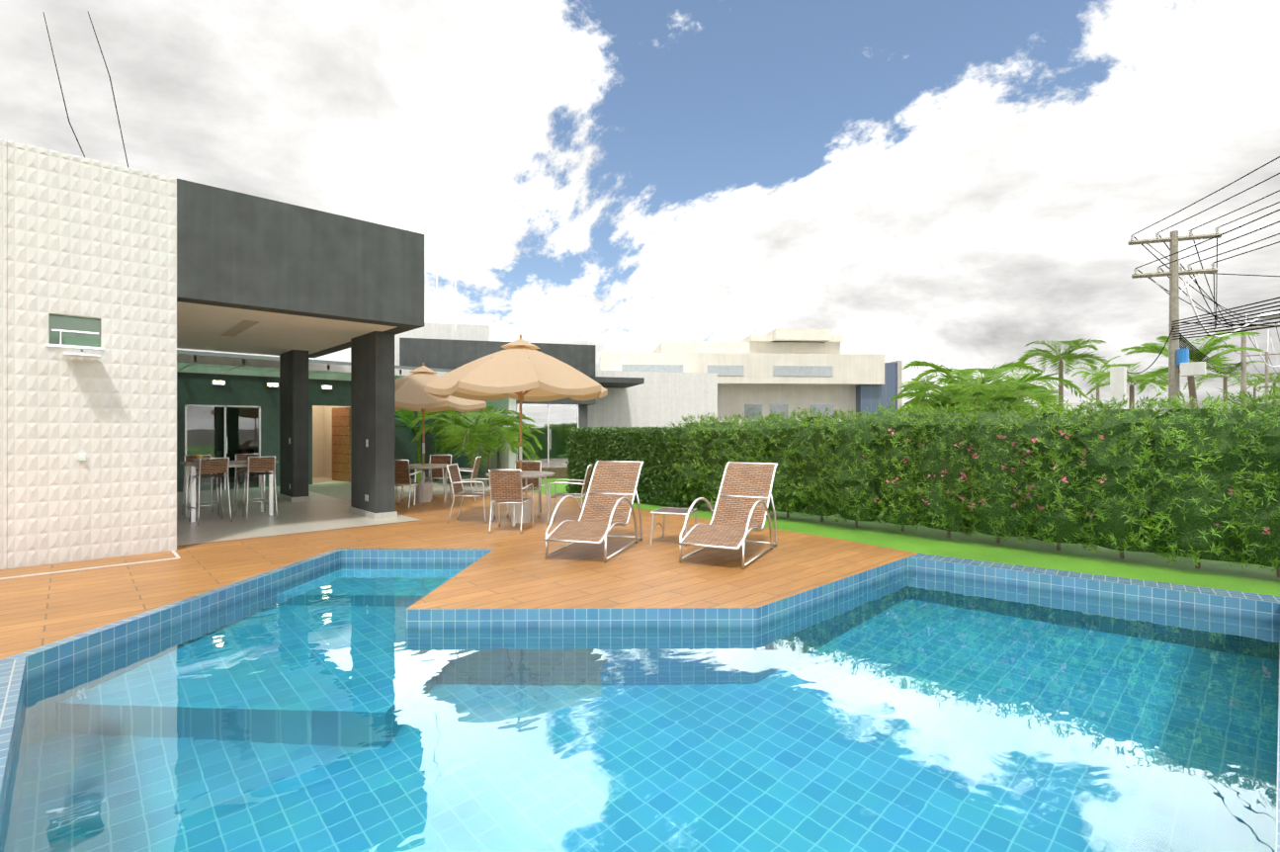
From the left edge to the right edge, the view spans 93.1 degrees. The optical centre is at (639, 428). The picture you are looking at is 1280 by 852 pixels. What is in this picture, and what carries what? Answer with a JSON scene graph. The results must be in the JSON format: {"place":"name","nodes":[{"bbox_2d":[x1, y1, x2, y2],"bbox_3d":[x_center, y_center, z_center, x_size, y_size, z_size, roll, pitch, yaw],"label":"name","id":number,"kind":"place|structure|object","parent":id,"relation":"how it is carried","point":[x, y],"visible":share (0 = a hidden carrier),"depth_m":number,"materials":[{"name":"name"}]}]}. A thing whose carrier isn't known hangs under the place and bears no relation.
{"place":"outdoors","nodes":[
{"label":"outdoors","id":0,"kind":"place"},
{"bbox_2d":[198,411,211,419],"bbox_3d":[-12.120,-0.782,16.912,0.320,1.020,0.320,0,0,-43],"label":"ceiling lamp","id":1,"kind":"object","parent":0,"point":[206,416],"depth_m":16.84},
{"bbox_2d":[176,301,396,355],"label":"porch ceiling","id":2,"kind":"structure","parent":0,"point":[205,327],"depth_m":10.10,"materials":[{"name":"white paint"}]},
{"bbox_2d":[183,487,488,545],"bbox_3d":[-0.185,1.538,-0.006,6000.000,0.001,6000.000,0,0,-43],"label":"ground sheet","id":3,"kind":"object","parent":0,"point":[316,531],"depth_m":9.39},
{"bbox_2d":[0,138,176,569],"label":"textured wall","id":4,"kind":"structure","parent":3,"relation":"on","point":[80,236],"depth_m":6.96,"materials":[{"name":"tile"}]},
{"bbox_2d":[44,314,104,349],"bbox_3d":[-6.447,-1.105,6.926,0.498,0.375,0.140,0,0,-43],"label":"window","id":5,"kind":"structure","parent":4,"relation":"attached to","point":[74,332],"depth_m":6.96,"materials":[{"name":"green glass"}]},
{"bbox_2d":[63,348,99,460],"bbox_3d":[-6.280,-0.274,6.822,0.300,1.262,0.300,0,0,-43],"label":"wall light","id":6,"kind":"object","parent":4,"relation":"attached to","point":[82,457],"depth_m":6.82,"materials":[{"name":"metal"}]},
{"bbox_2d":[43,11,128,167],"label":"cables","id":7,"kind":"object","parent":4,"relation":"on","point":[63,97],"visible":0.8,"depth_m":7.18,"materials":[{"name":"black rubber"}]},
{"bbox_2d":[176,353,447,380],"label":"glass pergola roof","id":8,"kind":"structure","parent":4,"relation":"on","point":[200,364],"depth_m":14.52,"materials":[{"name":"green glass"}]},
{"bbox_2d":[186,406,258,490],"bbox_3d":[-11.798,0.107,16.570,3.400,2.800,3.940,0,0,-43],"label":"kitchen interior","id":9,"kind":"object","parent":3,"relation":"on","point":[230,422],"depth_m":18.09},
{"bbox_2d":[176,349,469,492],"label":"porch back wall","id":10,"kind":"structure","parent":3,"relation":"on","point":[202,389],"depth_m":15.80,"materials":[{"name":"green paint"}]},
{"bbox_2d":[184,404,260,491],"bbox_3d":[-10.380,0.458,15.136,1.580,2.100,0.090,0,0,-43],"label":"kitchen sliding door","id":11,"kind":"structure","parent":10,"relation":"in","point":[224,450],"depth_m":15.14,"materials":[{"name":"clear glass"}]},
{"bbox_2d":[211,379,332,389],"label":"wall lights","id":12,"kind":"object","parent":10,"relation":"attached to","point":[268,384],"depth_m":15.76,"materials":[{"name":"white paint"}]},
{"bbox_2d":[176,335,395,365],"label":"white house block","id":13,"kind":"structure","parent":10,"relation":"on","point":[342,355],"depth_m":16.87,"materials":[{"name":"paint"}]},
{"bbox_2d":[312,405,350,484],"bbox_3d":[-9.406,0.258,17.749,1.000,2.500,2.500,0,0,-43],"label":"doorway","id":14,"kind":"structure","parent":3,"relation":"on","point":[321,444],"depth_m":18.82,"materials":[{"name":"beige paint"}]},
{"bbox_2d":[332,407,350,482],"bbox_3d":[-8.614,0.437,17.481,0.056,2.120,1.000,0,0,-53],"label":"door","id":15,"kind":"structure","parent":14,"relation":"in","point":[341,444],"depth_m":17.42,"materials":[{"name":"brown wood"}]},
{"bbox_2d":[394,409,477,482],"bbox_3d":[-6.126,0.209,16.716,2.545,2.596,3.439,0,0,-43],"label":"banana plant","id":16,"kind":"object","parent":3,"relation":"on","point":[406,416],"visible":0.4,"depth_m":16.61,"materials":[{"name":"green plant"}]},
{"bbox_2d":[407,405,542,486],"bbox_3d":[-4.382,0.410,16.037,3.254,2.196,3.486,0,0,13],"label":"palm tree","id":17,"kind":"object","parent":3,"relation":"on","point":[485,432],"visible":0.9,"depth_m":15.48,"materials":[{"name":"green plant"}]},
{"bbox_2d":[395,322,717,430],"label":"white wing","id":18,"kind":"structure","parent":3,"relation":"on","point":[659,399],"depth_m":25.27,"materials":[{"name":"white paint"}]},
{"bbox_2d":[399,338,644,407],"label":"building","id":19,"kind":"structure","parent":18,"relation":"attached to","point":[448,354],"depth_m":20.56,"materials":[{"name":"grey paint"}]},
{"bbox_2d":[599,328,902,425],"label":"neighbour house","id":20,"kind":"structure","parent":3,"relation":"on","point":[859,382],"depth_m":30.46,"materials":[{"name":"white paint"}]},
{"bbox_2d":[621,350,834,421],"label":"windows","id":21,"kind":"structure","parent":20,"relation":"in","point":[751,408],"depth_m":29.70,"materials":[{"name":"grey glass"}]},
{"bbox_2d":[750,319,851,342],"bbox_3d":[6.868,-4.893,33.822,1.365,2.400,9.382,0,0,-82],"label":"neighbour roof clutter","id":22,"kind":"object","parent":20,"relation":"on","point":[758,328],"visible":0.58,"depth_m":33.63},
{"bbox_2d":[902,372,938,397],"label":"distant palm","id":23,"kind":"object","parent":3,"relation":"on","point":[927,379],"visible":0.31,"depth_m":68.56,"materials":[{"name":"green plant"}]},
{"bbox_2d":[998,364,1057,395],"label":"distant palm","id":24,"kind":"object","parent":3,"relation":"on","point":[1030,382],"visible":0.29,"depth_m":48.51,"materials":[{"name":"green plant"}]},
{"bbox_2d":[902,403,1162,416],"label":"distant white houses","id":25,"kind":"structure","parent":3,"relation":"on","point":[1074,405],"depth_m":39.15,"materials":[{"name":"paint"}]},
{"bbox_2d":[1011,338,1109,406],"bbox_3d":[21.674,-1.576,31.406,4.025,6.167,4.236,0,0,-43],"label":"palm","id":26,"kind":"object","parent":3,"relation":"on","point":[1069,357],"visible":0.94,"depth_m":31.15,"materials":[{"name":"green plant"}]},
{"bbox_2d":[1065,355,1128,403],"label":"distant palm","id":27,"kind":"object","parent":3,"relation":"on","point":[1086,374],"visible":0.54,"depth_m":58.64,"materials":[{"name":"green plant"}]},
{"bbox_2d":[1109,366,1126,409],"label":"pillar","id":28,"kind":"structure","parent":3,"relation":"on","point":[1118,383],"depth_m":16.45,"materials":[{"name":"paint"}]},
{"bbox_2d":[1085,361,1183,409],"bbox_3d":[28.650,-1.206,34.984,4.838,5.427,4.808,0,0,-43],"label":"coconut palm","id":29,"kind":"object","parent":3,"relation":"on","point":[1133,379],"visible":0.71,"depth_m":35.04,"materials":[{"name":"green plant"}]},
{"bbox_2d":[1119,331,1265,409],"bbox_3d":[24.274,-1.404,26.646,3.789,5.848,4.857,0,0,-9],"label":"coconut palm","id":30,"kind":"object","parent":3,"relation":"on","point":[1206,350],"visible":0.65,"depth_m":26.49,"materials":[{"name":"green plant"}]},
{"bbox_2d":[1127,227,1279,410],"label":"utility poles and lamps","id":31,"kind":"object","parent":3,"relation":"on","point":[1177,357],"visible":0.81,"depth_m":19.39,"materials":[{"name":"weathered concrete"},{"name":"metal"},{"name":"plastic"}]},
{"bbox_2d":[1126,156,1279,374],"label":"overhead wires","id":32,"kind":"object","parent":31,"relation":"attached to","point":[1191,346],"visible":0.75,"depth_m":17.83,"materials":[{"name":"black rubber"}]},
{"bbox_2d":[1183,359,1268,409],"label":"distant palm","id":33,"kind":"object","parent":3,"relation":"on","point":[1226,380],"visible":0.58,"depth_m":53.37,"materials":[{"name":"green plant"}]},
{"bbox_2d":[1227,374,1279,399],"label":"distant palm","id":34,"kind":"object","parent":3,"relation":"on","point":[1254,390],"visible":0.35,"depth_m":87.23,"materials":[{"name":"green plant"}]},
{"bbox_2d":[1246,368,1279,402],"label":"distant palm","id":35,"kind":"object","parent":3,"relation":"on","point":[1277,379],"visible":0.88,"depth_m":73.02,"materials":[{"name":"green plant"}]},
{"bbox_2d":[1251,382,1279,404],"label":"coconut palm","id":36,"kind":"object","parent":3,"relation":"on","point":[1266,386],"visible":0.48,"depth_m":39.31,"materials":[{"name":"green plant"}]},
{"bbox_2d":[176,475,548,545],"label":"porch floor","id":37,"kind":"structure","parent":0,"point":[326,506],"depth_m":10.55,"materials":[{"name":"tile"}]},
{"bbox_2d":[181,454,219,517],"bbox_3d":[-7.648,0.983,10.553,0.554,1.052,0.461,0,0,45],"label":"bar stool","id":38,"kind":"object","parent":37,"relation":"on","point":[187,458],"visible":0.56,"depth_m":10.55,"materials":[{"name":"metal"}]},
{"bbox_2d":[188,457,232,524],"bbox_3d":[-6.956,0.983,9.818,0.554,1.052,0.461,0,0,42],"label":"bar stool","id":39,"kind":"object","parent":37,"relation":"on","point":[209,466],"visible":0.96,"depth_m":9.72,"materials":[{"name":"wicker"}]},
{"bbox_2d":[179,459,278,521],"bbox_3d":[-7.047,1.032,10.426,1.300,0.950,0.720,0,0,-43],"label":"bar table","id":40,"kind":"object","parent":37,"relation":"on","point":[191,467],"visible":0.69,"depth_m":10.24,"materials":[{"name":"metal"}]},
{"bbox_2d":[190,455,203,462],"bbox_3d":[-7.394,0.502,10.167,0.240,0.110,0.234,0,0,-43],"label":"fruit bowl","id":41,"kind":"object","parent":40,"relation":"on","point":[196,459],"visible":0.77,"depth_m":10.11,"materials":[{"name":"yellow food"}]},
{"bbox_2d":[233,453,265,513],"bbox_3d":[-7.109,0.983,11.033,0.461,1.052,0.554,0,0,-38],"label":"bar stool","id":42,"kind":"object","parent":37,"relation":"on","point":[240,458],"visible":0.58,"depth_m":11.07,"materials":[{"name":"metal"}]},
{"bbox_2d":[242,455,277,520],"bbox_3d":[-6.460,0.983,10.312,0.461,1.052,0.554,0,0,-38],"label":"bar stool","id":43,"kind":"object","parent":37,"relation":"on","point":[265,464],"visible":0.88,"depth_m":10.18,"materials":[{"name":"wicker"}]},
{"bbox_2d":[277,331,397,518],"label":"porch columns","id":44,"kind":"structure","parent":37,"relation":"on","point":[373,403],"depth_m":10.62,"materials":[{"name":"black paint"}]},
{"bbox_2d":[176,178,424,357],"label":"roof fascia","id":45,"kind":"structure","parent":44,"relation":"on","point":[240,250],"depth_m":8.43,"materials":[{"name":"grey concrete"}]},
{"bbox_2d":[288,437,368,501],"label":"electrical outlets","id":46,"kind":"object","parent":44,"relation":"attached to","point":[366,495],"depth_m":10.42,"materials":[{"name":"white paint"}]},
{"bbox_2d":[394,424,469,480],"bbox_3d":[-5.984,0.681,17.619,2.372,1.652,2.774,0,0,9],"label":"banana plant","id":47,"kind":"object","parent":37,"relation":"on","point":[418,427],"visible":0.23,"depth_m":17.31,"materials":[{"name":"green plant"}]},
{"bbox_2d":[515,403,578,462],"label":"window","id":48,"kind":"structure","parent":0,"point":[553,423],"depth_m":21.45,"materials":[{"name":"clear glass"}]},
{"bbox_2d":[0,0,1279,411],"label":"sky","id":49,"kind":"structure","parent":0,"point":[957,184],"materials":[{"name":"white"}]},
{"bbox_2d":[478,476,1279,596],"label":"lawn ground","id":50,"kind":"structure","parent":0,"point":[1149,566],"depth_m":7.43,"materials":[{"name":"green plant"}]},
{"bbox_2d":[0,490,916,659],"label":"pool deck","id":51,"kind":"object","parent":50,"relation":"on","point":[514,568],"visible":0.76,"depth_m":6.49,"materials":[{"name":"wood"}]},
{"bbox_2d":[0,549,180,579],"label":"edging","id":52,"kind":"object","parent":51,"relation":"on","point":[76,565],"visible":1,"depth_m":6.71,"materials":[{"name":"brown wood"}]},
{"bbox_2d":[394,459,424,509],"bbox_3d":[-4.578,1.044,11.732,0.561,0.935,0.656,0,0,3],"label":"dining armchair","id":53,"kind":"object","parent":51,"relation":"on","point":[402,473],"visible":0.71,"depth_m":11.48,"materials":[{"name":"wicker"}]},
{"bbox_2d":[400,463,451,505],"bbox_3d":[-4.475,1.128,12.530,1.100,0.762,1.100,0,0,-43],"label":"round table","id":54,"kind":"object","parent":51,"relation":"on","point":[430,467],"visible":0.65,"depth_m":12.38,"materials":[{"name":"metal"}]},
{"bbox_2d":[421,454,451,496],"bbox_3d":[-4.454,1.044,13.335,0.561,0.935,0.656,0,0,-5],"label":"dining armchair","id":55,"kind":"object","parent":51,"relation":"on","point":[440,459],"visible":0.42,"depth_m":13.59,"materials":[{"name":"wicker"}]},
{"bbox_2d":[394,362,486,503],"bbox_3d":[-4.475,0.068,12.530,2.506,2.880,2.506,0,0,30],"label":"market umbrella","id":56,"kind":"object","parent":51,"relation":"on","point":[410,393],"visible":0.54,"depth_m":12.00,"materials":[{"name":"beige fabric"}]},
{"bbox_2d":[443,456,481,503],"bbox_3d":[-3.672,1.044,12.586,0.656,0.935,0.561,0,0,-4],"label":"dining armchair","id":57,"kind":"object","parent":51,"relation":"on","point":[475,468],"visible":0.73,"depth_m":12.45,"materials":[{"name":"wicker"}]},
{"bbox_2d":[446,463,495,523],"bbox_3d":[-2.760,1.044,9.917,0.656,0.935,0.561,0,0,2],"label":"dining armchair","id":58,"kind":"object","parent":51,"relation":"on","point":[457,481],"visible":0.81,"depth_m":9.86,"materials":[{"name":"metal"}]},
{"bbox_2d":[488,469,533,533],"bbox_3d":[-1.923,1.044,9.027,0.561,0.935,0.656,0,0,3],"label":"dining armchair","id":59,"kind":"object","parent":51,"relation":"on","point":[505,487],"visible":1,"depth_m":8.77,"materials":[{"name":"wicker"}]},
{"bbox_2d":[424,334,607,522],"bbox_3d":[-1.938,-0.013,9.852,2.746,3.040,2.746,0,0,-43],"label":"market umbrella","id":60,"kind":"object","parent":51,"relation":"on","point":[520,369],"visible":0.98,"depth_m":9.19,"materials":[{"name":"beige fabric"}]},
{"bbox_2d":[486,470,554,526],"bbox_3d":[-1.938,1.113,9.852,1.100,0.792,1.100,0,0,-43],"label":"round table","id":61,"kind":"object","parent":51,"relation":"on","point":[526,474],"visible":0.5,"depth_m":9.82,"materials":[{"name":"metal"}]},
{"bbox_2d":[507,460,541,517],"bbox_3d":[-2.010,1.044,10.674,0.561,0.935,0.656,0,0,-3],"label":"dining armchair","id":62,"kind":"object","parent":51,"relation":"on","point":[530,466],"visible":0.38,"depth_m":10.93,"materials":[{"name":"wicker"}]},
{"bbox_2d":[546,464,592,525],"bbox_3d":[-1.119,1.044,9.747,0.656,0.935,0.561,0,0,2],"label":"dining armchair","id":63,"kind":"object","parent":51,"relation":"on","point":[583,490],"visible":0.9,"depth_m":9.60,"materials":[{"name":"metal"}]},
{"bbox_2d":[544,460,643,562],"bbox_3d":[-0.523,0.978,7.674,0.764,1.062,1.728,0,0,17],"label":"chaise lounge","id":64,"kind":"object","parent":51,"relation":"on","point":[608,503],"visible":1,"depth_m":7.96,"materials":[{"name":"wicker"}]},
{"bbox_2d":[649,507,697,547],"bbox_3d":[0.457,1.292,8.039,0.516,0.433,0.516,0,0,22],"label":"wicker side table","id":65,"kind":"object","parent":51,"relation":"on","point":[672,511],"visible":0.75,"depth_m":7.92,"materials":[{"name":"metal"}]},
{"bbox_2d":[679,461,777,569],"bbox_3d":[1.121,0.978,7.346,0.764,1.062,1.728,0,0,27],"label":"chaise lounge","id":66,"kind":"object","parent":51,"relation":"on","point":[739,512],"visible":1,"depth_m":7.60,"materials":[{"name":"wicker"}]},
{"bbox_2d":[469,397,515,477],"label":"white garden wall","id":67,"kind":"structure","parent":50,"relation":"on","point":[507,460],"depth_m":18.23,"materials":[{"name":"paint"}]},
{"bbox_2d":[459,424,543,471],"bbox_3d":[-4.265,0.664,18.278,2.582,1.688,2.487,0,0,3],"label":"palm plant","id":68,"kind":"object","parent":50,"relation":"on","point":[539,431],"visible":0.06,"depth_m":18.23,"materials":[{"name":"green plant"}]},
{"bbox_2d":[539,462,568,478],"bbox_3d":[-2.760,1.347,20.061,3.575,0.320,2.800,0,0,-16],"label":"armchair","id":69,"kind":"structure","parent":50,"relation":"on","point":[559,469],"depth_m":18.71,"materials":[{"name":"brown wicker"}]},
{"bbox_2d":[565,425,704,508],"bbox_3d":[-0.180,0.722,13.144,0.976,1.614,3.736,0,0,-43],"label":"clipped hedge","id":70,"kind":"object","parent":50,"relation":"on","point":[592,446],"visible":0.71,"depth_m":12.43,"materials":[{"name":"green plant"}]},
{"bbox_2d":[661,412,757,509],"bbox_3d":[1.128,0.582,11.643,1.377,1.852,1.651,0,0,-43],"label":"hedge","id":71,"kind":"object","parent":50,"relation":"on","point":[686,469],"visible":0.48,"depth_m":11.37,"materials":[{"name":"green plant"}]},
{"bbox_2d":[712,411,776,511],"bbox_3d":[2.052,0.599,10.707,1.278,1.819,1.610,0,0,-43],"label":"hedge","id":72,"kind":"object","parent":50,"relation":"on","point":[743,440],"visible":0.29,"depth_m":10.44,"materials":[{"name":"green plant"}]},
{"bbox_2d":[742,408,812,517],"bbox_3d":[2.505,0.568,10.324,1.428,1.880,1.652,0,0,-43],"label":"hedge","id":73,"kind":"object","parent":50,"relation":"on","point":[782,499],"visible":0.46,"depth_m":10.03,"materials":[{"name":"green plant"}]},
{"bbox_2d":[776,406,905,526],"bbox_3d":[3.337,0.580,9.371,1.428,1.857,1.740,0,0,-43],"label":"hedge","id":74,"kind":"object","parent":50,"relation":"on","point":[848,504],"visible":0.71,"depth_m":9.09,"materials":[{"name":"green plant"}]},
{"bbox_2d":[852,398,993,537],"bbox_3d":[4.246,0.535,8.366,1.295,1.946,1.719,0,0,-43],"label":"hedge","id":75,"kind":"object","parent":50,"relation":"on","point":[938,512],"visible":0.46,"depth_m":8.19,"materials":[{"name":"green plant"}]},
{"bbox_2d":[889,360,1089,418],"bbox_3d":[9.157,-0.247,16.566,4.386,3.509,4.717,0,0,-43],"label":"areca palm","id":76,"kind":"object","parent":50,"relation":"on","point":[963,386],"depth_m":15.87,"materials":[{"name":"green plant"}]},
{"bbox_2d":[936,397,1060,542],"bbox_3d":[4.750,0.540,8.031,1.428,1.936,1.850,0,0,-43],"label":"hedge","id":77,"kind":"object","parent":50,"relation":"on","point":[992,519],"visible":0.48,"depth_m":7.74,"materials":[{"name":"green plant"}]},
{"bbox_2d":[984,389,1198,558],"bbox_3d":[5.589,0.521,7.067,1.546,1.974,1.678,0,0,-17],"label":"hedge","id":78,"kind":"object","parent":50,"relation":"on","point":[1112,457],"visible":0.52,"depth_m":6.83,"materials":[{"name":"green plant"}]},
{"bbox_2d":[1112,386,1279,577],"bbox_3d":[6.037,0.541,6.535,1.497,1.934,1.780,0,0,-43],"label":"hedge","id":79,"kind":"object","parent":50,"relation":"on","point":[1196,535],"visible":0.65,"depth_m":6.34,"materials":[{"name":"green plant"}]},
{"bbox_2d":[1261,456,1279,523],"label":"hedge","id":80,"kind":"object","parent":50,"relation":"on","point":[1271,476],"visible":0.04,"depth_m":5.96,"materials":[{"name":"green plant"}]},
{"label":"pool floor tiles","id":81,"kind":"structure","parent":0,"visible":0},
{"bbox_2d":[0,548,1279,851],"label":"pool shell tiles","id":82,"kind":"object","parent":81,"relation":"on","point":[18,671],"visible":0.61,"depth_m":5.32,"materials":[{"name":"blue tile"}]},
{"bbox_2d":[0,563,1279,851],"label":"swimming pool water","id":83,"kind":"structure","parent":82,"relation":"in","point":[338,708],"depth_m":3.36,"materials":[{"name":"blue liquid"}]}
]}

